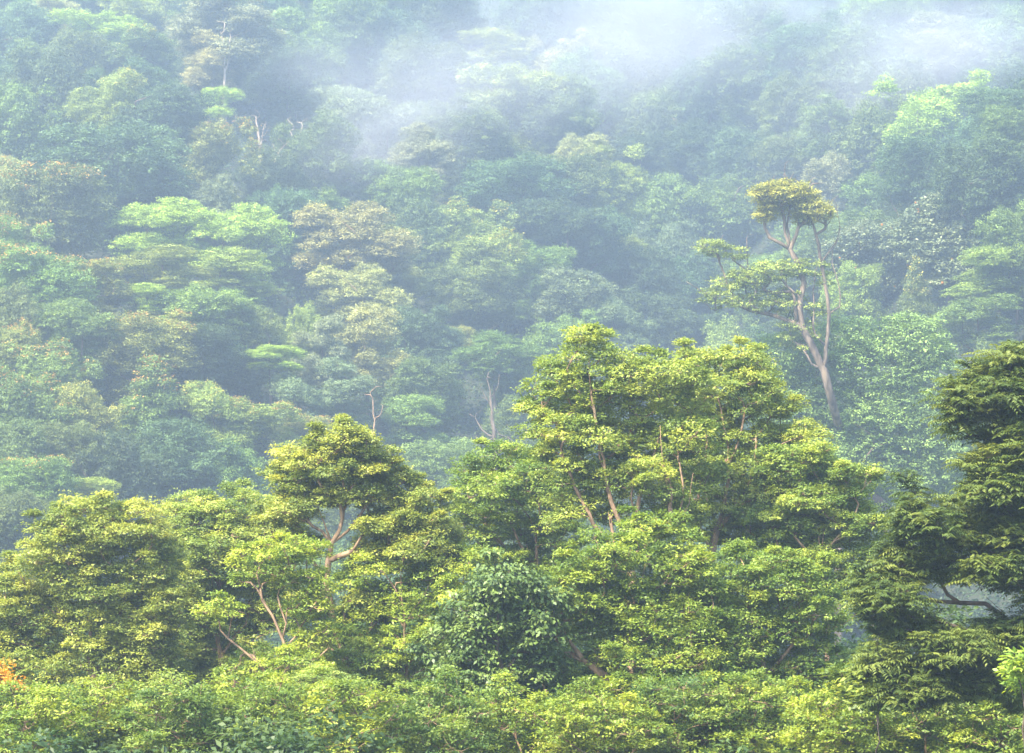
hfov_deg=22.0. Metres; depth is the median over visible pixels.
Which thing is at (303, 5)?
forest tree
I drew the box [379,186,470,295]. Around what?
forest tree
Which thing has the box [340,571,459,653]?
forest tree
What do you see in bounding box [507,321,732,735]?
great tree
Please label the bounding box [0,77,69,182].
forest tree
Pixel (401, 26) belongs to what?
forest tree
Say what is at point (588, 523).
forest tree
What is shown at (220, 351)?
forest tree
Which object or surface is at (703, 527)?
forest tree
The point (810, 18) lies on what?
forest tree
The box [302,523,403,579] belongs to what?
forest tree
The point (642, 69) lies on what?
forest tree
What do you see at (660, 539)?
forest tree
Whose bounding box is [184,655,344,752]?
understorey tree
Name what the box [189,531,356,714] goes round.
leaning tree
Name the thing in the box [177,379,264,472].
forest tree
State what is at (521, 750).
sapling
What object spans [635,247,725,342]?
forest tree
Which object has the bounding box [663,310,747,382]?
forest tree
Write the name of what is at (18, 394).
forest tree
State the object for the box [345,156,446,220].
forest tree
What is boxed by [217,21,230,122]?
dead tree
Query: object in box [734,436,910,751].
broadleaf tree
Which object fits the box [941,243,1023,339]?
forest tree
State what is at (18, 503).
forest tree
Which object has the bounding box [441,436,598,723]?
broadleaf tree
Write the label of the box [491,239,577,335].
forest tree
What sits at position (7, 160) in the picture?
forest tree
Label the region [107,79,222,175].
forest tree
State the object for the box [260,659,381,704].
fern shrub
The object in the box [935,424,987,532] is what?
forest tree
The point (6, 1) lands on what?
forest tree
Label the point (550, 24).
forest tree
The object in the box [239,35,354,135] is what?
forest tree
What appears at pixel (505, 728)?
understorey tree
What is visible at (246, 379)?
forest tree
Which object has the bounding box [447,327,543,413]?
forest tree
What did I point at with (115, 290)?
forest tree
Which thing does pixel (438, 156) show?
forest tree
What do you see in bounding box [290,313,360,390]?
forest tree
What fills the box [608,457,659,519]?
forest tree
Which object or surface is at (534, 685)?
sapling
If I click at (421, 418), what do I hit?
forest tree
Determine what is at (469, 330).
forest tree
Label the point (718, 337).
forest tree
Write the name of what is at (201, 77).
forest tree
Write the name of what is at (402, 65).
forest tree
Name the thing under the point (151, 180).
forest tree
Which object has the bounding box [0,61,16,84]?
forest tree
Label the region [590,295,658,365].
forest tree
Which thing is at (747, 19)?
forest tree
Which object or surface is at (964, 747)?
sapling
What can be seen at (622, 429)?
forest tree
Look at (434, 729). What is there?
sapling
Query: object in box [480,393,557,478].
forest tree
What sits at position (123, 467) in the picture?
forest tree
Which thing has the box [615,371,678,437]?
forest tree
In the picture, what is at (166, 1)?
forest tree
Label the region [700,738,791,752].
sapling
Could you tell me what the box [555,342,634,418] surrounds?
forest tree
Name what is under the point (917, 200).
forest tree
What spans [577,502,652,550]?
forest tree
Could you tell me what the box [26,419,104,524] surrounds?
forest tree
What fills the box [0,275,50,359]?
forest tree
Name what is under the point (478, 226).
forest tree
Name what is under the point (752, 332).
forest tree
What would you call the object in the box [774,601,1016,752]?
sapling
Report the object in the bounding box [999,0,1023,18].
forest tree
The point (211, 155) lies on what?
forest tree
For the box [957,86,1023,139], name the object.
forest tree
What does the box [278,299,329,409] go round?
forest tree
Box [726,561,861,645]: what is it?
forest tree
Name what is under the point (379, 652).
sapling
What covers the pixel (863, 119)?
forest tree
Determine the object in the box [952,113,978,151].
forest tree
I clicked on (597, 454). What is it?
forest tree
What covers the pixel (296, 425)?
forest tree
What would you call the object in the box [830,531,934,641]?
forest tree
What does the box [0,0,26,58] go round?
forest tree
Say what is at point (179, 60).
forest tree
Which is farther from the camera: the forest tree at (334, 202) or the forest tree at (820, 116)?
the forest tree at (820, 116)
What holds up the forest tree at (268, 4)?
on the terrain
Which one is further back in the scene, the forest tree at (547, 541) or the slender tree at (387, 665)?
the forest tree at (547, 541)
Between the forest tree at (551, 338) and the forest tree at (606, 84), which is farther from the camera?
the forest tree at (606, 84)
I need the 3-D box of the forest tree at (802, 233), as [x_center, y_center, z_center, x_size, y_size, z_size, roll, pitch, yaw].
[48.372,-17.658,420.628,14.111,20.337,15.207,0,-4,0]
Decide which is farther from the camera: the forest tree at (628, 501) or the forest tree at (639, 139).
the forest tree at (639, 139)
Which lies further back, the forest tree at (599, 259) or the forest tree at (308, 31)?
the forest tree at (308, 31)
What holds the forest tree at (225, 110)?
on the terrain
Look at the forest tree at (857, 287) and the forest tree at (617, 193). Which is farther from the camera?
the forest tree at (617, 193)
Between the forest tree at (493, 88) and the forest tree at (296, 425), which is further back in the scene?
the forest tree at (493, 88)
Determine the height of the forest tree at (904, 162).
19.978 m
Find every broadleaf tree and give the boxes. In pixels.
[0,488,207,731]
[131,477,320,721]
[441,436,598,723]
[519,503,754,720]
[677,536,865,736]
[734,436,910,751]
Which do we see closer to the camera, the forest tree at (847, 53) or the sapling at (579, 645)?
the sapling at (579, 645)
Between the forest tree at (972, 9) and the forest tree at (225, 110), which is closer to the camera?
the forest tree at (225, 110)
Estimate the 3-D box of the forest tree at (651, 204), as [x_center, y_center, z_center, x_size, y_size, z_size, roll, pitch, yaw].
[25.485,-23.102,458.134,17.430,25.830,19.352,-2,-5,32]
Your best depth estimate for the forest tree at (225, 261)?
327.29 m
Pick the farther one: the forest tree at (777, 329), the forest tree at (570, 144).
the forest tree at (570, 144)
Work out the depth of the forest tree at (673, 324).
395.29 m
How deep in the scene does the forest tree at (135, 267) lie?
316.49 m
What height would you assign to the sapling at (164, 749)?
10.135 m
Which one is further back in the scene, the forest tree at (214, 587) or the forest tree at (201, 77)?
the forest tree at (201, 77)
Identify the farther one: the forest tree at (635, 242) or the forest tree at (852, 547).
the forest tree at (635, 242)
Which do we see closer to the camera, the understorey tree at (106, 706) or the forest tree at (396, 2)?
the understorey tree at (106, 706)
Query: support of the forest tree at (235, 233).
on the terrain
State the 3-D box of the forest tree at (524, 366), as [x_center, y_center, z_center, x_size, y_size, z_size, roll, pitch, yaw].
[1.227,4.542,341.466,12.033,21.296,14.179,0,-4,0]
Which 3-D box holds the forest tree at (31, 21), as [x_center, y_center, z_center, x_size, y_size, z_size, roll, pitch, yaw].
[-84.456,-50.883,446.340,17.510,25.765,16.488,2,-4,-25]
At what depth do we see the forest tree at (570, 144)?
433.42 m
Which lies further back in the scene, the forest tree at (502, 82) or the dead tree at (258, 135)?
the forest tree at (502, 82)
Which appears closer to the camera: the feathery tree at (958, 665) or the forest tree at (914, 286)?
the feathery tree at (958, 665)
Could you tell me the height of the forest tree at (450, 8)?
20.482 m
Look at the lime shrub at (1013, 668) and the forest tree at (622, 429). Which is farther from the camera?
the forest tree at (622, 429)
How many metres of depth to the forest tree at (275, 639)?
244.76 m
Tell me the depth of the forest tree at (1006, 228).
308.89 m
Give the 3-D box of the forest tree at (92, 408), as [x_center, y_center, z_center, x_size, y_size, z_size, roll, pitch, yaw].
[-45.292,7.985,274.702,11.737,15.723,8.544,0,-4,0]
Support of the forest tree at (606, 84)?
on the terrain
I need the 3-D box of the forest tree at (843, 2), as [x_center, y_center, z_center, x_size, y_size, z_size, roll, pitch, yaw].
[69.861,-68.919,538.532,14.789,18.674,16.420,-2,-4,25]
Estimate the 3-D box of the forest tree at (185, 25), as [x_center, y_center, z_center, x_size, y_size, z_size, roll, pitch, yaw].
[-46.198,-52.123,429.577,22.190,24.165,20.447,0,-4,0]
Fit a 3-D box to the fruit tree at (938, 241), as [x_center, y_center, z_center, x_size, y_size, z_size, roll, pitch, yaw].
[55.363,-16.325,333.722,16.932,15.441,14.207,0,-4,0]
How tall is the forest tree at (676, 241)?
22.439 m
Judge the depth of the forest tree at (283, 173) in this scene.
384.45 m
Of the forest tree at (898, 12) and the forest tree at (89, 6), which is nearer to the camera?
the forest tree at (89, 6)
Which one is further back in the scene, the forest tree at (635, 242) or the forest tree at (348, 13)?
the forest tree at (348, 13)
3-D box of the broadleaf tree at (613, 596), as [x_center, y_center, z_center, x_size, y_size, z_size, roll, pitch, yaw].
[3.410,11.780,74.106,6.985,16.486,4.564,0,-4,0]
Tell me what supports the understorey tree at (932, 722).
on the terrain
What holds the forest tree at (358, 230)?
on the terrain
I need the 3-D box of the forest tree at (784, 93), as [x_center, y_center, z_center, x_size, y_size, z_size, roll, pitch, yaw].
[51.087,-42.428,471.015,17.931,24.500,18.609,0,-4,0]
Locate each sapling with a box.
[0,653,85,751]
[0,727,93,752]
[20,627,172,729]
[34,716,185,752]
[37,580,238,734]
[77,742,220,752]
[100,684,214,752]
[196,699,409,752]
[213,637,361,750]
[287,601,455,727]
[321,624,535,748]
[377,616,622,752]
[379,714,470,750]
[507,742,619,752]
[508,603,696,729]
[558,602,797,751]
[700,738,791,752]
[738,689,848,751]
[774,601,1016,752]
[907,717,1022,752]
[997,732,1022,752]
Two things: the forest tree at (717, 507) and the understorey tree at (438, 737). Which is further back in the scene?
the forest tree at (717, 507)
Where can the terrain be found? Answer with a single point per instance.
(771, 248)
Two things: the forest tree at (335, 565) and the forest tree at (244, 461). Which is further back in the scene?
the forest tree at (244, 461)
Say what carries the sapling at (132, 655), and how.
on the terrain
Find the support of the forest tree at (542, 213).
on the terrain
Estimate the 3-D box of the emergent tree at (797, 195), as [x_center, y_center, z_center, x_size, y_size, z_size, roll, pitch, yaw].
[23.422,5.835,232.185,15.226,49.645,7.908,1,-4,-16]
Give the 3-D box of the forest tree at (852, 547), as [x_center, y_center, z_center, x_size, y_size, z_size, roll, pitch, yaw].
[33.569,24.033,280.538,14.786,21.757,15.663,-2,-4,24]
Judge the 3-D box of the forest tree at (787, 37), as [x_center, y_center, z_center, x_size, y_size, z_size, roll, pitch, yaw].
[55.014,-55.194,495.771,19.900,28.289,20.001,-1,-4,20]
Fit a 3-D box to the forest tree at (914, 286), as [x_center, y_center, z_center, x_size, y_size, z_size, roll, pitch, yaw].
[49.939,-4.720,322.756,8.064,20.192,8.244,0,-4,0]
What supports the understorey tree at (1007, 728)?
on the terrain
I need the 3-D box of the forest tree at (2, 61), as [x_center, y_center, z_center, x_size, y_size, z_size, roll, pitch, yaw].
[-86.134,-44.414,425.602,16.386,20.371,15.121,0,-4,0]
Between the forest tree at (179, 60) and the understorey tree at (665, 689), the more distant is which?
the forest tree at (179, 60)
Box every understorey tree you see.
[0,679,105,752]
[22,673,155,752]
[108,667,267,752]
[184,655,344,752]
[279,664,424,752]
[356,664,509,752]
[448,669,595,752]
[517,674,675,752]
[603,670,764,752]
[668,667,823,752]
[767,680,920,752]
[856,700,997,752]
[926,700,1023,752]
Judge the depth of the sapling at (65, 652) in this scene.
100.56 m
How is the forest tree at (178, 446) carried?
on the terrain
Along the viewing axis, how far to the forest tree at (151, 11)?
466.56 m
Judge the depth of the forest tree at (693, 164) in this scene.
483.77 m
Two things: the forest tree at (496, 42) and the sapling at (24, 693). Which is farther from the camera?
the forest tree at (496, 42)
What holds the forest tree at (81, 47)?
on the terrain
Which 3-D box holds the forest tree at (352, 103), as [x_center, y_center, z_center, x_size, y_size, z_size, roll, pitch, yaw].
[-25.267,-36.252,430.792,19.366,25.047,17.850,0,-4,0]
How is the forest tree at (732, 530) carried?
on the terrain
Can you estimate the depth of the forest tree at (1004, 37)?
484.09 m
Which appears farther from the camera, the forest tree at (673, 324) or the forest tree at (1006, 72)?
the forest tree at (1006, 72)
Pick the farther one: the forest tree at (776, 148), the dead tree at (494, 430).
the forest tree at (776, 148)
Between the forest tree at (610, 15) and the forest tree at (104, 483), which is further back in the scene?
the forest tree at (610, 15)
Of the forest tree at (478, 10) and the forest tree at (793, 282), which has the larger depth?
the forest tree at (478, 10)
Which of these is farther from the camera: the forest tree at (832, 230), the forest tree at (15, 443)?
the forest tree at (832, 230)
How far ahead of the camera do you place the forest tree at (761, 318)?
407.36 m
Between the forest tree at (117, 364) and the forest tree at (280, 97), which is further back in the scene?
the forest tree at (280, 97)
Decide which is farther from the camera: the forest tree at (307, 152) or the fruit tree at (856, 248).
the forest tree at (307, 152)
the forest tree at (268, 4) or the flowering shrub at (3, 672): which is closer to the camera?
the flowering shrub at (3, 672)
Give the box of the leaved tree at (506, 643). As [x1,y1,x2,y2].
[403,545,585,743]
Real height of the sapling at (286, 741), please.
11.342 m
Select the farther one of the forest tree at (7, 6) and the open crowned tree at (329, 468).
the forest tree at (7, 6)
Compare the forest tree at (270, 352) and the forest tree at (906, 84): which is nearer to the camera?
the forest tree at (270, 352)
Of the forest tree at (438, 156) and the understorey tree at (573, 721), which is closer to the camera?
the understorey tree at (573, 721)
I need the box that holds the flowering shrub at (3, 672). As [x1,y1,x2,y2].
[0,657,30,691]
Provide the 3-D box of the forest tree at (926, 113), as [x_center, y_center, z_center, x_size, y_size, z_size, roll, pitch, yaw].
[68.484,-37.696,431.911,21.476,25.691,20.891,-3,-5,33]
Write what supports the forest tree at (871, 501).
on the terrain
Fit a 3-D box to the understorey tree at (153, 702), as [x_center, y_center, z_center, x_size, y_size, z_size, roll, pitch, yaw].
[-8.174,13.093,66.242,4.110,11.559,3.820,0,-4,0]
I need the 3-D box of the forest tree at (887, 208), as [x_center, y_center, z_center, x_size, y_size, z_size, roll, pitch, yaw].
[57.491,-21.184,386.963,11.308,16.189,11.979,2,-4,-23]
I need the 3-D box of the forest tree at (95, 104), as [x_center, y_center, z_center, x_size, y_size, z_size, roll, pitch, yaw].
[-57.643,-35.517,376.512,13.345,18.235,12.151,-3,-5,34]
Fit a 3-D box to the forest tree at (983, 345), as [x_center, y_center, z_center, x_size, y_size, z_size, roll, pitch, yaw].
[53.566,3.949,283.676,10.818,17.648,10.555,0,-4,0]
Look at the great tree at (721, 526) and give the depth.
84.40 m
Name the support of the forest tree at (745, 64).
on the terrain
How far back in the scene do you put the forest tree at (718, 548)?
293.01 m
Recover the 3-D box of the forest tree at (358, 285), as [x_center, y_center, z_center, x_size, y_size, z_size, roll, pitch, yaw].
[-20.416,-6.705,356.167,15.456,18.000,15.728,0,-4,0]
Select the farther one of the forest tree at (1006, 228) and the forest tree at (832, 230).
the forest tree at (832, 230)
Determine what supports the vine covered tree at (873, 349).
on the terrain
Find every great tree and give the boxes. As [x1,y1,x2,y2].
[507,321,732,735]
[653,335,838,750]
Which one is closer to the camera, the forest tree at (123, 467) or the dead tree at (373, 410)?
the forest tree at (123, 467)
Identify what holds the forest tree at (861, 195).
on the terrain
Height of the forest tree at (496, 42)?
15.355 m
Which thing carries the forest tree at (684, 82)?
on the terrain
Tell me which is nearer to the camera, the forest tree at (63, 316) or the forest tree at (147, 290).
the forest tree at (63, 316)
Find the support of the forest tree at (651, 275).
on the terrain
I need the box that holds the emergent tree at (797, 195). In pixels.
[686,162,843,656]
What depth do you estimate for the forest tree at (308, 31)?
469.25 m
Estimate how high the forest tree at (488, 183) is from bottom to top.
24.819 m
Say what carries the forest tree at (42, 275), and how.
on the terrain
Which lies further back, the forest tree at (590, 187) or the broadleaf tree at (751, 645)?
the forest tree at (590, 187)
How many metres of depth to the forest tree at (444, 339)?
342.82 m
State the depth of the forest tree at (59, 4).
454.42 m
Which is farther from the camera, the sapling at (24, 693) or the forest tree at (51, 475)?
the forest tree at (51, 475)
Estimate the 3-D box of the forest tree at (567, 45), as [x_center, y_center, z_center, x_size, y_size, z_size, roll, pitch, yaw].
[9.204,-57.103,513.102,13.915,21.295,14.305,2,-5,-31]
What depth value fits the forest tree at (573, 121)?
449.41 m
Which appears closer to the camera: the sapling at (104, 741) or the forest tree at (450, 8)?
the sapling at (104, 741)
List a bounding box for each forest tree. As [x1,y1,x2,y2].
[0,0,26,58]
[0,0,50,9]
[0,0,60,63]
[0,52,17,82]
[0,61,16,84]
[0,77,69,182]
[0,153,46,226]
[0,157,120,262]
[0,211,58,290]
[0,238,108,340]
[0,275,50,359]
[0,317,43,383]
[0,359,85,456]
[0,416,55,532]
[0,453,84,579]
[0,484,56,609]
[1,42,95,156]
[2,333,107,450]
[6,35,92,66]
[22,118,199,254]
[26,297,125,394]
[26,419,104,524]
[28,0,82,46]
[35,377,129,456]
[41,27,134,86]
[44,7,154,56]
[50,255,138,366]
[57,0,111,31]
[59,65,152,171]
[67,427,176,560]
[71,459,121,513]
[74,307,203,430]
[82,56,175,115]
[95,0,184,69]
[103,196,228,281]
[104,22,185,89]
[105,352,201,453]
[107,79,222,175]
[107,243,220,344]
[110,276,177,359]
[132,414,243,528]
[135,552,267,663]
[147,0,176,37]
[147,282,267,386]
[154,320,247,419]
[162,0,293,123]
[162,9,217,72]
[168,0,222,16]
[170,114,265,215]
[172,173,238,276]
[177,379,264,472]
[178,29,240,121]
[179,42,244,107]
[184,202,297,304]
[184,434,273,535]
[186,245,283,300]
[196,85,245,120]
[197,37,272,108]
[205,395,304,471]
[210,297,287,398]
[231,146,312,237]
[235,0,308,49]
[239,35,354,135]
[241,322,308,440]
[242,574,345,657]
[244,183,331,295]
[257,108,364,206]
[264,411,341,446]
[266,372,336,455]
[268,0,352,86]
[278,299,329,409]
[285,0,321,19]
[289,200,424,293]
[289,542,389,601]
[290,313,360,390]
[299,83,416,187]
[302,0,397,86]
[302,356,380,433]
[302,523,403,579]
[303,485,389,558]
[306,262,415,336]
[312,182,353,270]
[333,301,414,419]
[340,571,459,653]
[345,1,441,98]
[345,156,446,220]
[355,223,429,310]
[368,355,471,455]
[369,31,474,126]
[374,0,396,13]
[374,303,468,389]
[377,394,456,460]
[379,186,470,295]
[386,0,410,15]
[386,121,460,179]
[391,100,448,165]
[391,436,491,537]
[396,0,488,62]
[400,86,523,204]
[405,0,476,17]
[419,257,524,347]
[423,194,530,282]
[435,227,528,336]
[446,149,582,244]
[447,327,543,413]
[449,0,482,30]
[451,60,581,159]
[453,324,481,415]
[456,25,537,71]
[459,64,520,111]
[476,327,565,436]
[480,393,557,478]
[488,192,613,296]
[490,0,598,72]
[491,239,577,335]
[493,526,587,566]
[502,490,611,546]
[503,71,606,157]
[505,455,625,512]
[507,145,615,212]
[511,264,626,328]
[525,26,603,78]
[529,308,602,379]
[537,204,637,297]
[549,45,628,138]
[549,131,615,205]
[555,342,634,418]
[566,0,650,71]
[566,440,651,470]
[570,406,667,454]
[572,139,652,241]
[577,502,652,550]
[580,541,681,563]
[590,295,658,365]
[593,77,696,179]
[594,531,681,555]
[600,34,689,124]
[602,244,681,330]
[608,233,655,261]
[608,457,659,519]
[610,131,678,188]
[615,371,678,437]
[616,284,704,375]
[619,171,708,253]
[624,557,727,626]
[631,213,710,297]
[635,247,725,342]
[639,503,717,545]
[652,58,740,155]
[662,110,741,209]
[662,170,770,277]
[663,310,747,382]
[680,541,757,561]
[690,42,796,135]
[692,0,795,84]
[695,480,731,550]
[697,315,758,387]
[700,125,786,237]
[715,417,765,452]
[715,480,772,547]
[722,247,786,329]
[722,554,857,675]
[725,313,776,382]
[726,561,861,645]
[740,257,807,326]
[744,123,822,227]
[747,69,844,160]
[748,5,848,120]
[761,306,831,385]
[769,249,826,320]
[769,402,863,442]
[771,210,846,261]
[771,511,880,639]
[785,91,863,193]
[787,3,834,26]
[791,223,830,299]
[794,18,914,114]
[797,443,895,512]
[798,4,847,57]
[799,149,853,221]
[815,208,902,277]
[818,259,891,372]
[821,92,909,203]
[828,0,884,26]
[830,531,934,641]
[834,169,894,219]
[837,0,935,71]
[850,48,943,133]
[861,68,997,164]
[867,183,909,266]
[868,133,974,235]
[888,256,947,359]
[892,440,961,551]
[893,10,989,89]
[896,164,929,206]
[915,0,1000,30]
[926,292,1023,353]
[928,132,1023,258]
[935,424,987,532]
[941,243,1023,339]
[950,59,1023,117]
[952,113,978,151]
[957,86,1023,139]
[965,1,1023,80]
[967,104,1023,209]
[969,198,1023,325]
[969,333,1005,423]
[984,0,1023,6]
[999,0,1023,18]
[1005,77,1023,111]
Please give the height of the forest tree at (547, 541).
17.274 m
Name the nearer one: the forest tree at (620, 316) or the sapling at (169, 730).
the sapling at (169, 730)
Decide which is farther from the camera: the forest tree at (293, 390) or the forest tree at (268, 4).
the forest tree at (268, 4)
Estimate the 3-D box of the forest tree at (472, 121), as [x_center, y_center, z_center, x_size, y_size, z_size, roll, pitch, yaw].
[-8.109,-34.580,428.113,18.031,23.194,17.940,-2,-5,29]
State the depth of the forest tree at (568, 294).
378.91 m
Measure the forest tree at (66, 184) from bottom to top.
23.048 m
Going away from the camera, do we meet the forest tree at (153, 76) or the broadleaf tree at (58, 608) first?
the broadleaf tree at (58, 608)
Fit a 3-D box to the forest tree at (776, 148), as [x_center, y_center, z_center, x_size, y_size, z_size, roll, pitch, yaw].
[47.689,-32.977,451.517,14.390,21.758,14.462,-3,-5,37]
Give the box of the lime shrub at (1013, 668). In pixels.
[993,646,1023,743]
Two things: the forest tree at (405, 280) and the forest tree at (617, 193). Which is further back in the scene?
the forest tree at (617, 193)
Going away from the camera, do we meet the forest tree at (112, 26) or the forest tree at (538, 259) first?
the forest tree at (538, 259)
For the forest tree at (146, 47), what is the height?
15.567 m
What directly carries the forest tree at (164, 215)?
on the terrain
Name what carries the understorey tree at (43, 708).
on the terrain
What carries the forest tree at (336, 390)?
on the terrain
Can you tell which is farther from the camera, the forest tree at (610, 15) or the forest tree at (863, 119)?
the forest tree at (610, 15)
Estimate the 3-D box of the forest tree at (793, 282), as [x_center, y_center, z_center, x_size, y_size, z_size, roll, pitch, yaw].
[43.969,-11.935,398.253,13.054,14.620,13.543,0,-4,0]
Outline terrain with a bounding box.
[3,0,1023,654]
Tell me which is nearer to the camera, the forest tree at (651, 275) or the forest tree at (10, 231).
the forest tree at (10, 231)
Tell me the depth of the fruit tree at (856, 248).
350.16 m
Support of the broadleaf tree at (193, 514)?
on the terrain
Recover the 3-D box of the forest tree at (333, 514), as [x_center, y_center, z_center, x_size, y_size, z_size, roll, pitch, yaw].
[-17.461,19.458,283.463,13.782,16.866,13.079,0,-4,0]
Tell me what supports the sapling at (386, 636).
on the terrain
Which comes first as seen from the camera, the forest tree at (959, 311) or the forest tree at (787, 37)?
the forest tree at (959, 311)
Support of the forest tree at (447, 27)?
on the terrain
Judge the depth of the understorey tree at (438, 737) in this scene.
67.41 m
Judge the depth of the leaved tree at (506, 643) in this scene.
72.54 m
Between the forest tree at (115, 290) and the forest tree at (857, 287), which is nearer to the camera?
the forest tree at (115, 290)
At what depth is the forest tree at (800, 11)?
529.75 m
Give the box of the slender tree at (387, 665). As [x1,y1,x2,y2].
[316,539,502,698]
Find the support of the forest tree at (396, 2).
on the terrain
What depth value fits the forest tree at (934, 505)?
276.37 m
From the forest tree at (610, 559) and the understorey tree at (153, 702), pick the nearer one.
the understorey tree at (153, 702)
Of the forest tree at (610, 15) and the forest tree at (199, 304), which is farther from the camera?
the forest tree at (610, 15)
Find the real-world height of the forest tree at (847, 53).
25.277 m
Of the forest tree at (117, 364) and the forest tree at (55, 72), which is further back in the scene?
the forest tree at (55, 72)
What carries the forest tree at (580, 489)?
on the terrain
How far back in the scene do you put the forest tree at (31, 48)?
421.12 m
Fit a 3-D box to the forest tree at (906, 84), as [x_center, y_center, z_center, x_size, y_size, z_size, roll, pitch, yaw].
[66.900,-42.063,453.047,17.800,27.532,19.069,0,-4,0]
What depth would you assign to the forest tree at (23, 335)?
281.28 m
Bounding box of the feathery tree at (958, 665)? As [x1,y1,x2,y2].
[838,339,1023,720]
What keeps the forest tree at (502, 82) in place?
on the terrain
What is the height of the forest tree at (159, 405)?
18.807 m
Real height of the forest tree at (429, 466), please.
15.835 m
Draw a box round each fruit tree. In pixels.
[814,216,922,315]
[882,191,999,305]
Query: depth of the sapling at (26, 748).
62.75 m
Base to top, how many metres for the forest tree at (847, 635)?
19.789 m
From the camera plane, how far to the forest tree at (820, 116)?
444.83 m
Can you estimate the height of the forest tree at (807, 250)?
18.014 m
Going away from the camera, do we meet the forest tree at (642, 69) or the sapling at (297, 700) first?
the sapling at (297, 700)
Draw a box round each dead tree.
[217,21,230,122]
[251,109,267,161]
[288,117,303,134]
[365,386,382,437]
[470,372,512,518]
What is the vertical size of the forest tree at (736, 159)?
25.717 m
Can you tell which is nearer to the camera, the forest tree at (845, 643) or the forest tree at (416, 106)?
the forest tree at (845, 643)
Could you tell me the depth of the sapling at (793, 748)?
92.22 m
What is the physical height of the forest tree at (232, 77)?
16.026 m
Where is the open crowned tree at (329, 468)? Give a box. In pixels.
[243,413,468,716]
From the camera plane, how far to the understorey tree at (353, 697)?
65.60 m
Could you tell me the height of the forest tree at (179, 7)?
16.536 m
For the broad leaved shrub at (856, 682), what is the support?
on the terrain
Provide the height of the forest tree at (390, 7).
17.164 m
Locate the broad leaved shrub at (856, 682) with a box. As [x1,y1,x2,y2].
[814,651,911,752]
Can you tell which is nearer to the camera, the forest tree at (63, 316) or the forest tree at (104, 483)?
the forest tree at (104, 483)
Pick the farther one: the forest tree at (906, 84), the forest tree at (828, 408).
the forest tree at (906, 84)
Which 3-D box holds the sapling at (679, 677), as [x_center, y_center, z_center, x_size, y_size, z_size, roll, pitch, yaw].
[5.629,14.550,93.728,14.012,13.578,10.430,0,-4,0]
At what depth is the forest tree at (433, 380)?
321.07 m
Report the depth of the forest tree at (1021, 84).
361.76 m
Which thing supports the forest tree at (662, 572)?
on the terrain
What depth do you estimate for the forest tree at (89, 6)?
473.14 m
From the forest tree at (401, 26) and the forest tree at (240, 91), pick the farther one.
the forest tree at (401, 26)
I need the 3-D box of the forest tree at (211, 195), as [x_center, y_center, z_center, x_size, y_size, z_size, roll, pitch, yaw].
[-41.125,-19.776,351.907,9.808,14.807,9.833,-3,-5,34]
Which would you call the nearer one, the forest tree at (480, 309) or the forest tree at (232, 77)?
the forest tree at (480, 309)
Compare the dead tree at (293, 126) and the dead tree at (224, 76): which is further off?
the dead tree at (224, 76)
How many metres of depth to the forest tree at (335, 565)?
257.67 m
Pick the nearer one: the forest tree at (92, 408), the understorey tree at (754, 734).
the understorey tree at (754, 734)
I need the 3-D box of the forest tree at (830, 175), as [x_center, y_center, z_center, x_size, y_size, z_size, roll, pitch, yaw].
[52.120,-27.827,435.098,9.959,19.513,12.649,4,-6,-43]
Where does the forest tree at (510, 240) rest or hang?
on the terrain
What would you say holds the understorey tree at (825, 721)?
on the terrain
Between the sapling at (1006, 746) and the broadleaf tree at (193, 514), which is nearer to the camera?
the sapling at (1006, 746)
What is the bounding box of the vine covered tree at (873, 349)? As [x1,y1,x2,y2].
[721,310,981,640]
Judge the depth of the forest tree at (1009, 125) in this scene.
331.03 m
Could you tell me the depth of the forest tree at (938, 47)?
472.29 m
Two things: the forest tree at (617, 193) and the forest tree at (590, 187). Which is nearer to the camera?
the forest tree at (590, 187)
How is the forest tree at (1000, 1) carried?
on the terrain
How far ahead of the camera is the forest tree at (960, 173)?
326.77 m
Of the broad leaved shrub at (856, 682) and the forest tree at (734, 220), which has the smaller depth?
the broad leaved shrub at (856, 682)
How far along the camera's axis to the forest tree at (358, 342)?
328.84 m
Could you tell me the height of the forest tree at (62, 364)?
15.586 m
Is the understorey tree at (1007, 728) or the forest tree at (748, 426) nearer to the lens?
the understorey tree at (1007, 728)
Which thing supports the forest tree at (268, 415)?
on the terrain
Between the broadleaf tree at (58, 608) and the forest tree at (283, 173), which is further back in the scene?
the forest tree at (283, 173)
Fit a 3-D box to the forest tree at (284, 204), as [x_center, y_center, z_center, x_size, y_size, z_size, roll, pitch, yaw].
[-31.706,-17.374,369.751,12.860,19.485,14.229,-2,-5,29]
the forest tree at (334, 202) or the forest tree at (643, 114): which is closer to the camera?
the forest tree at (334, 202)
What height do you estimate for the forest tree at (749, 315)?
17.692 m

